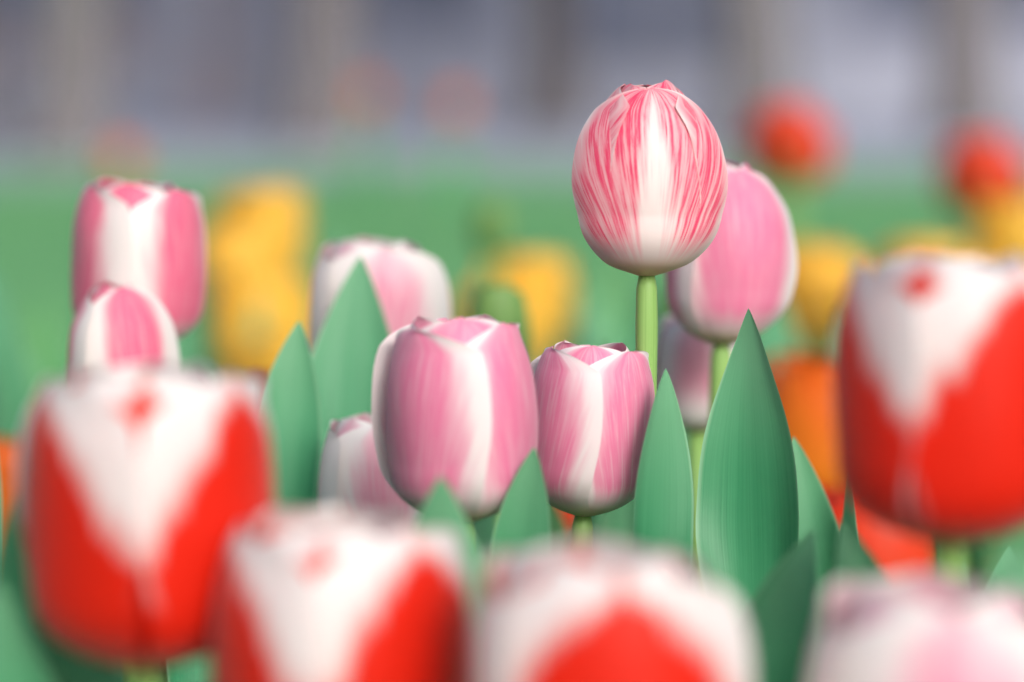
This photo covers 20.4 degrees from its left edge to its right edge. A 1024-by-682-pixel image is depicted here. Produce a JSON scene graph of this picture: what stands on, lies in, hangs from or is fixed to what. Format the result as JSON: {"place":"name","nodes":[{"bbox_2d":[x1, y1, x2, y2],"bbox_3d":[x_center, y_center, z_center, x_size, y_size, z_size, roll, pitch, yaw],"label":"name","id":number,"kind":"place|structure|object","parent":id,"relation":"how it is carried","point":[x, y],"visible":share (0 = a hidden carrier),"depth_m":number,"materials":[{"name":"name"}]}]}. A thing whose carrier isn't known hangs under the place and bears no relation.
{"place":"outdoors","nodes":[
{"label":"outdoors","id":0,"kind":"place"},
{"bbox_2d":[0,0,226,117],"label":"building","id":1,"kind":"structure","parent":0,"point":[167,58],"depth_m":29.83,"materials":[{"name":"paint"}]},
{"bbox_2d":[311,256,389,507],"bbox_3d":[-0.068,0.051,1.139,0.040,0.167,0.049,4,7,36],"label":"leaf","id":2,"kind":"object","parent":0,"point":[354,334],"visible":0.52,"depth_m":1.15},
{"bbox_2d":[0,116,1023,351],"bbox_3d":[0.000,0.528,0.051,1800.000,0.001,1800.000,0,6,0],"label":"ground","id":3,"kind":"structure","parent":0,"point":[872,192],"depth_m":12.58,"materials":[{"name":"green plant"}]},
{"bbox_2d":[0,376,15,439],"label":"tulip foliage","id":4,"kind":"object","parent":3,"relation":"on","point":[7,431],"visible":0.02,"depth_m":1.62,"materials":[{"name":"green plant"}]},
{"bbox_2d":[0,438,18,527],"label":"orange tulip","id":5,"kind":"object","parent":3,"relation":"on","point":[8,452],"visible":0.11,"depth_m":1.42,"materials":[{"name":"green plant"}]},
{"bbox_2d":[0,283,33,439],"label":"foliage","id":6,"kind":"object","parent":3,"relation":"on","point":[16,378],"visible":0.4,"depth_m":1.66,"materials":[{"name":"green plant"}]},
{"bbox_2d":[13,312,38,397],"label":"tulip foliage","id":7,"kind":"object","parent":3,"relation":"on","point":[27,351],"visible":0.12,"depth_m":1.95,"materials":[{"name":"green plant"}]},
{"bbox_2d":[26,290,67,387],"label":"tulip foliage","id":8,"kind":"object","parent":3,"relation":"on","point":[46,344],"visible":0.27,"depth_m":2.27,"materials":[{"name":"green plant"}]},
{"bbox_2d":[17,0,116,159],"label":"tree","id":9,"kind":"object","parent":3,"relation":"on","point":[69,116],"visible":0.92,"depth_m":16.30,"materials":[{"name":"grey plant"}]},
{"bbox_2d":[0,280,179,681],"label":"tulip","id":10,"kind":"object","parent":3,"relation":"on","point":[114,324],"visible":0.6,"depth_m":1.10,"materials":[{"name":"pink plant"}]},
{"bbox_2d":[98,145,136,180],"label":"tulip","id":11,"kind":"object","parent":3,"relation":"on","point":[122,161],"visible":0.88,"depth_m":7.97,"materials":[{"name":"orange plant"}]},
{"bbox_2d":[71,177,206,681],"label":"tulip","id":12,"kind":"object","parent":3,"relation":"on","point":[149,237],"visible":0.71,"depth_m":1.14,"materials":[{"name":"pink plant"}]},
{"bbox_2d":[16,362,274,681],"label":"tulip","id":13,"kind":"object","parent":3,"relation":"on","point":[143,490],"visible":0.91,"depth_m":0.73,"materials":[{"name":"red plant"}]},
{"bbox_2d":[0,495,32,629],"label":"leaf","id":14,"kind":"object","parent":13,"relation":"attached to","point":[14,578],"visible":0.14,"depth_m":0.82,"materials":[{"name":"green plant"}]},
{"bbox_2d":[0,580,52,681],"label":"leaf","id":15,"kind":"object","parent":13,"relation":"attached to","point":[21,659],"visible":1,"depth_m":0.76,"materials":[{"name":"green plant"}]},
{"bbox_2d":[164,668,167,681],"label":"tulip foliage","id":16,"kind":"object","parent":3,"relation":"on","point":[166,675],"depth_m":1.46,"materials":[{"name":"green plant"}]},
{"bbox_2d":[177,326,201,365],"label":"tulip foliage","id":17,"kind":"object","parent":3,"relation":"on","point":[189,349],"visible":0.06,"depth_m":2.04,"materials":[{"name":"green plant"}]},
{"bbox_2d":[204,271,220,378],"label":"tulip foliage","id":18,"kind":"object","parent":3,"relation":"on","point":[214,366],"visible":0.08,"depth_m":2.42,"materials":[{"name":"green plant"}]},
{"bbox_2d":[196,308,228,377],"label":"tulip foliage","id":19,"kind":"object","parent":3,"relation":"on","point":[201,331],"depth_m":2.50,"materials":[{"name":"green plant"}]},
{"bbox_2d":[207,367,269,388],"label":"orange tulip","id":20,"kind":"object","parent":3,"relation":"on","point":[263,374],"visible":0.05,"depth_m":1.32,"materials":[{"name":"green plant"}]},
{"bbox_2d":[205,222,292,289],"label":"yellow tulip","id":21,"kind":"object","parent":3,"relation":"on","point":[232,247],"visible":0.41,"depth_m":2.47,"materials":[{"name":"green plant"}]},
{"bbox_2d":[248,294,268,343],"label":"tulip","id":22,"kind":"object","parent":3,"relation":"on","point":[256,331],"visible":0.15,"depth_m":2.14,"materials":[{"name":"yellow plant"}]},
{"bbox_2d":[210,268,310,368],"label":"yellow tulip","id":23,"kind":"object","parent":3,"relation":"on","point":[284,297],"visible":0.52,"depth_m":2.27,"materials":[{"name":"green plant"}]},
{"bbox_2d":[214,186,306,272],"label":"yellow tulip","id":24,"kind":"object","parent":3,"relation":"on","point":[282,210],"visible":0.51,"depth_m":2.57,"materials":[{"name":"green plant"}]},
{"bbox_2d":[229,335,306,375],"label":"yellow tulip","id":25,"kind":"object","parent":3,"relation":"on","point":[250,357],"visible":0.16,"depth_m":2.08,"materials":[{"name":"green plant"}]},
{"bbox_2d":[273,0,365,147],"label":"tree","id":26,"kind":"object","parent":3,"relation":"on","point":[322,107],"visible":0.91,"depth_m":18.74,"materials":[{"name":"grey plant"}]},
{"bbox_2d":[306,231,343,342],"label":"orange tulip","id":27,"kind":"object","parent":3,"relation":"on","point":[340,238],"visible":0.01,"depth_m":1.45,"materials":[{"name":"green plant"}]},
{"bbox_2d":[210,505,469,681],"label":"tulip","id":28,"kind":"object","parent":3,"relation":"on","point":[338,593],"visible":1,"depth_m":0.71,"materials":[{"name":"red plant"}]},
{"bbox_2d":[356,83,378,217],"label":"tulip","id":29,"kind":"object","parent":3,"relation":"on","point":[367,95],"visible":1,"depth_m":9.98,"materials":[{"name":"orange plant"}]},
{"bbox_2d":[318,413,419,526],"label":"tulip","id":30,"kind":"object","parent":3,"relation":"on","point":[351,475],"visible":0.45,"depth_m":1.06,"materials":[{"name":"pink plant"}]},
{"bbox_2d":[308,236,451,354],"bbox_3d":[-0.054,0.186,1.209,0.058,0.459,0.087,-3,6,-28],"label":"tulip","id":31,"kind":"object","parent":3,"relation":"on","point":[410,281],"visible":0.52,"depth_m":1.18,"materials":[{"name":"pink plant"}]},
{"bbox_2d":[371,314,537,638],"bbox_3d":[-0.025,0.215,0.957,0.073,0.448,0.209,-1,6,-10],"label":"tulip","id":32,"kind":"object","parent":3,"relation":"on","point":[454,412],"visible":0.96,"depth_m":0.93,"materials":[{"name":"pink plant"}]},
{"bbox_2d":[442,92,468,234],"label":"tulip","id":33,"kind":"object","parent":3,"relation":"on","point":[455,106],"visible":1,"depth_m":9.03,"materials":[{"name":"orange plant"}]},
{"bbox_2d":[473,514,496,562],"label":"tulip foliage","id":34,"kind":"object","parent":3,"relation":"on","point":[484,528],"visible":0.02,"depth_m":1.23,"materials":[{"name":"green plant"}]},
{"bbox_2d":[469,282,530,518],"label":"tulip","id":35,"kind":"object","parent":3,"relation":"on","point":[507,304],"visible":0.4,"depth_m":1.32,"materials":[{"name":"green plant"}]},
{"bbox_2d":[456,279,557,362],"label":"yellow tulip","id":36,"kind":"object","parent":3,"relation":"on","point":[541,302],"visible":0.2,"depth_m":2.33,"materials":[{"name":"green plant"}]},
{"bbox_2d":[478,252,575,342],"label":"yellow tulip","id":37,"kind":"object","parent":3,"relation":"on","point":[546,269],"visible":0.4,"depth_m":2.48,"materials":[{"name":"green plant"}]},
{"bbox_2d":[473,201,588,344],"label":"tulip","id":38,"kind":"object","parent":3,"relation":"on","point":[491,231],"visible":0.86,"depth_m":2.18,"materials":[{"name":"green plant"}]},
{"bbox_2d":[516,0,588,129],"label":"tree","id":39,"kind":"object","parent":3,"relation":"on","point":[553,96],"visible":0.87,"depth_m":24.18,"materials":[{"name":"grey plant"}]},
{"bbox_2d":[548,504,570,544],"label":"tulip foliage","id":40,"kind":"object","parent":3,"relation":"on","point":[560,533],"visible":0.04,"depth_m":1.28,"materials":[{"name":"green plant"}]},
{"bbox_2d":[536,291,615,357],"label":"tulip foliage","id":41,"kind":"object","parent":3,"relation":"on","point":[597,325],"visible":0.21,"depth_m":2.28,"materials":[{"name":"green plant"}]},
{"bbox_2d":[573,320,584,344],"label":"tulip foliage","id":42,"kind":"object","parent":3,"relation":"on","point":[578,338],"visible":0.09,"depth_m":2.06,"materials":[{"name":"green plant"}]},
{"bbox_2d":[531,340,654,540],"bbox_3d":[0.010,0.218,0.997,0.054,0.434,0.106,5,8,44],"label":"tulip","id":43,"kind":"object","parent":3,"relation":"on","point":[594,404],"visible":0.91,"depth_m":0.98,"materials":[{"name":"pink plant"}]},
{"bbox_2d":[490,447,550,554],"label":"leaf","id":44,"kind":"object","parent":43,"relation":"attached to","point":[523,522],"visible":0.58,"depth_m":0.93,"materials":[{"name":"green plant"}]},
{"bbox_2d":[467,537,752,681],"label":"tulip","id":45,"kind":"object","parent":3,"relation":"on","point":[587,609],"visible":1,"depth_m":0.68,"materials":[{"name":"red plant"}]},
{"bbox_2d":[593,498,634,540],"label":"tulip foliage","id":46,"kind":"object","parent":3,"relation":"on","point":[630,510],"visible":0.01,"depth_m":1.43,"materials":[{"name":"green plant"}]},
{"bbox_2d":[605,267,629,342],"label":"tulip foliage","id":47,"kind":"object","parent":3,"relation":"on","point":[617,306],"visible":0.07,"depth_m":2.41,"materials":[{"name":"green plant"}]},
{"bbox_2d":[560,430,687,535],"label":"orange tulip","id":48,"kind":"object","parent":3,"relation":"on","point":[568,518],"visible":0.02,"depth_m":1.38,"materials":[{"name":"red plant"}]},
{"bbox_2d":[623,294,658,351],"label":"tulip foliage","id":49,"kind":"object","parent":3,"relation":"on","point":[629,341],"visible":0.02,"depth_m":2.29,"materials":[{"name":"green plant"}]},
{"bbox_2d":[574,314,733,565],"bbox_3d":[0.056,0.201,1.219,0.080,0.427,0.047,-1,6,-10],"label":"tulip","id":50,"kind":"object","parent":3,"relation":"on","point":[683,357],"visible":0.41,"depth_m":1.19,"materials":[{"name":"pink plant"}]},
{"bbox_2d":[659,294,671,321],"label":"leaf","id":51,"kind":"object","parent":3,"relation":"on","point":[664,309],"visible":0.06,"depth_m":1.66,"materials":[{"name":"green plant"}]},
{"bbox_2d":[572,80,857,535],"bbox_3d":[0.063,0.169,1.029,0.143,0.526,0.057,-2,6,-20],"label":"tulip","id":52,"kind":"object","parent":3,"relation":"on","point":[649,180],"visible":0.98,"depth_m":0.98,"materials":[{"name":"pink plant"}]},
{"bbox_2d":[665,160,797,414],"bbox_3d":[0.088,0.174,1.144,0.181,0.494,0.071,-2,6,-23],"label":"tulip","id":53,"kind":"object","parent":3,"relation":"on","point":[731,274],"visible":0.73,"depth_m":1.11,"materials":[{"name":"pink plant"}]},
{"bbox_2d":[713,0,797,154],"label":"tree","id":54,"kind":"object","parent":3,"relation":"on","point":[756,66],"visible":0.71,"depth_m":17.21,"materials":[{"name":"grey plant"}]},
{"bbox_2d":[746,128,783,196],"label":"tulip","id":55,"kind":"object","parent":3,"relation":"on","point":[756,164],"visible":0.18,"depth_m":3.69,"materials":[{"name":"red plant"}]},
{"bbox_2d":[752,102,816,213],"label":"tulip","id":56,"kind":"object","parent":3,"relation":"on","point":[784,136],"visible":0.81,"depth_m":3.57,"materials":[{"name":"red plant"}]},
{"bbox_2d":[788,320,798,353],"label":"tulip foliage","id":57,"kind":"object","parent":3,"relation":"on","point":[795,344],"visible":0.01,"depth_m":2.19,"materials":[{"name":"green plant"}]},
{"bbox_2d":[767,121,831,244],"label":"tulip","id":58,"kind":"object","parent":3,"relation":"on","point":[818,165],"visible":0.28,"depth_m":3.63,"materials":[{"name":"red plant"}]},
{"bbox_2d":[799,338,812,353],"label":"tulip foliage","id":59,"kind":"object","parent":3,"relation":"on","point":[806,346],"visible":0.04,"depth_m":2.38,"materials":[{"name":"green plant"}]},
{"bbox_2d":[772,358,840,487],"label":"orange tulip","id":60,"kind":"object","parent":3,"relation":"on","point":[805,392],"visible":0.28,"depth_m":1.42,"materials":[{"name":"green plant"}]},
{"bbox_2d":[812,341,820,355],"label":"tulip foliage","id":61,"kind":"object","parent":3,"relation":"on","point":[817,350],"visible":0.06,"depth_m":2.10,"materials":[{"name":"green plant"}]},
{"bbox_2d":[794,270,850,350],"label":"yellow tulip","id":62,"kind":"object","parent":3,"relation":"on","point":[822,287],"visible":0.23,"depth_m":2.42,"materials":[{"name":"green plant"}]},
{"bbox_2d":[785,241,859,335],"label":"yellow tulip","id":63,"kind":"object","parent":3,"relation":"on","point":[836,258],"visible":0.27,"depth_m":2.47,"materials":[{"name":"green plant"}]},
{"bbox_2d":[815,291,844,354],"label":"yellow tulip","id":64,"kind":"object","parent":3,"relation":"on","point":[826,322],"visible":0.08,"depth_m":2.29,"materials":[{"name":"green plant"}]},
{"bbox_2d":[768,256,893,369],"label":"orange tulip","id":65,"kind":"object","parent":3,"relation":"on","point":[787,359],"visible":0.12,"depth_m":1.56,"materials":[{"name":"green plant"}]},
{"bbox_2d":[822,485,979,579],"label":"orange tulip","id":66,"kind":"object","parent":3,"relation":"on","point":[893,553],"visible":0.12,"depth_m":1.32,"materials":[{"name":"red plant"}]},
{"bbox_2d":[806,570,1023,681],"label":"tulip","id":67,"kind":"object","parent":3,"relation":"on","point":[928,626],"visible":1,"depth_m":0.68,"materials":[{"name":"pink plant"}]},
{"bbox_2d":[873,238,964,269],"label":"yellow tulip","id":68,"kind":"object","parent":3,"relation":"on","point":[936,246],"visible":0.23,"depth_m":2.58,"materials":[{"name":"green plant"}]},
{"bbox_2d":[831,251,1023,592],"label":"tulip","id":69,"kind":"object","parent":3,"relation":"on","point":[927,369],"visible":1,"depth_m":0.73,"materials":[{"name":"red plant"}]},
{"bbox_2d":[939,158,975,255],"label":"tulip","id":70,"kind":"object","parent":3,"relation":"on","point":[949,200],"visible":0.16,"depth_m":3.50,"materials":[{"name":"red plant"}]},
{"bbox_2d":[919,0,1013,140],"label":"tree","id":71,"kind":"object","parent":3,"relation":"on","point":[965,96],"visible":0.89,"depth_m":20.62,"materials":[{"name":"grey plant"}]},
{"bbox_2d":[945,134,1012,211],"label":"tulip","id":72,"kind":"object","parent":3,"relation":"on","point":[978,168],"visible":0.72,"depth_m":3.37,"materials":[{"name":"red plant"}]},
{"bbox_2d":[980,540,984,566],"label":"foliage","id":73,"kind":"object","parent":3,"relation":"on","point":[982,544],"depth_m":1.64,"materials":[{"name":"green plant"}]},
{"bbox_2d":[958,154,1023,216],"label":"tulip","id":74,"kind":"object","parent":3,"relation":"on","point":[1016,190],"visible":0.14,"depth_m":3.42,"materials":[{"name":"red plant"}]},
{"bbox_2d":[975,197,1023,258],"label":"yellow tulip","id":75,"kind":"object","parent":3,"relation":"on","point":[999,227],"visible":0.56,"depth_m":2.57,"materials":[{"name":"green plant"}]},
{"bbox_2d":[977,529,1023,580],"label":"tulip foliage","id":76,"kind":"object","parent":3,"relation":"on","point":[995,548],"visible":0.07,"depth_m":1.33,"materials":[{"name":"green plant"}]},
{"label":"tulip foliage","id":77,"kind":"object","parent":3,"relation":"on","visible":0},
{"bbox_2d":[743,529,816,681],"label":"leaf","id":78,"kind":"object","parent":77,"relation":"attached to","point":[779,614],"visible":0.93,"depth_m":0.88,"materials":[{"name":"green plant"}]},
{"bbox_2d":[834,520,886,582],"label":"leaf","id":79,"kind":"object","parent":77,"relation":"attached to","point":[855,558],"visible":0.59,"depth_m":0.86,"materials":[{"name":"green plant"}]},
{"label":"tulip foliage","id":80,"kind":"object","parent":3,"relation":"on","visible":0},
{"bbox_2d":[167,655,210,681],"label":"leaf","id":81,"kind":"object","parent":80,"relation":"on","point":[196,670],"visible":0.01,"depth_m":1.00,"materials":[{"name":"green plant"}]},
{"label":"tulip foliage","id":82,"kind":"object","parent":3,"relation":"on","visible":0},
{"bbox_2d":[633,368,693,559],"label":"leaf","id":83,"kind":"object","parent":82,"relation":"on","point":[664,507],"visible":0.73,"depth_m":0.98,"materials":[{"name":"green plant"}]},
{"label":"tulip foliage","id":84,"kind":"object","parent":3,"relation":"on","visible":0},
{"bbox_2d":[695,308,798,613],"bbox_3d":[0.082,0.059,0.991,0.025,0.139,0.041,-3,6,-29],"label":"leaf","id":85,"kind":"object","parent":84,"relation":"on","point":[747,520],"visible":0.86,"depth_m":1.00,"materials":[{"name":"green plant"}]},
{"bbox_2d":[792,437,839,679],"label":"leaf","id":86,"kind":"object","parent":84,"relation":"on","point":[816,513],"visible":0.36,"depth_m":1.06,"materials":[{"name":"green plant"}]},
{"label":"tulip foliage","id":87,"kind":"object","parent":3,"relation":"on","visible":0},
{"bbox_2d":[988,546,1008,580],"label":"leaf","id":88,"kind":"object","parent":87,"relation":"attached to","point":[994,570],"visible":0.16,"depth_m":0.95,"materials":[{"name":"green plant"}]},
{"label":"tulip foliage","id":89,"kind":"object","parent":3,"relation":"on","visible":0},
{"bbox_2d":[263,321,320,508],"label":"leaf","id":90,"kind":"object","parent":89,"relation":"on","point":[291,398],"visible":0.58,"depth_m":1.10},
{"bbox_2d":[226,0,1023,115],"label":"building","id":91,"kind":"structure","parent":0,"point":[850,57],"depth_m":30.83,"materials":[{"name":"grey paint"}]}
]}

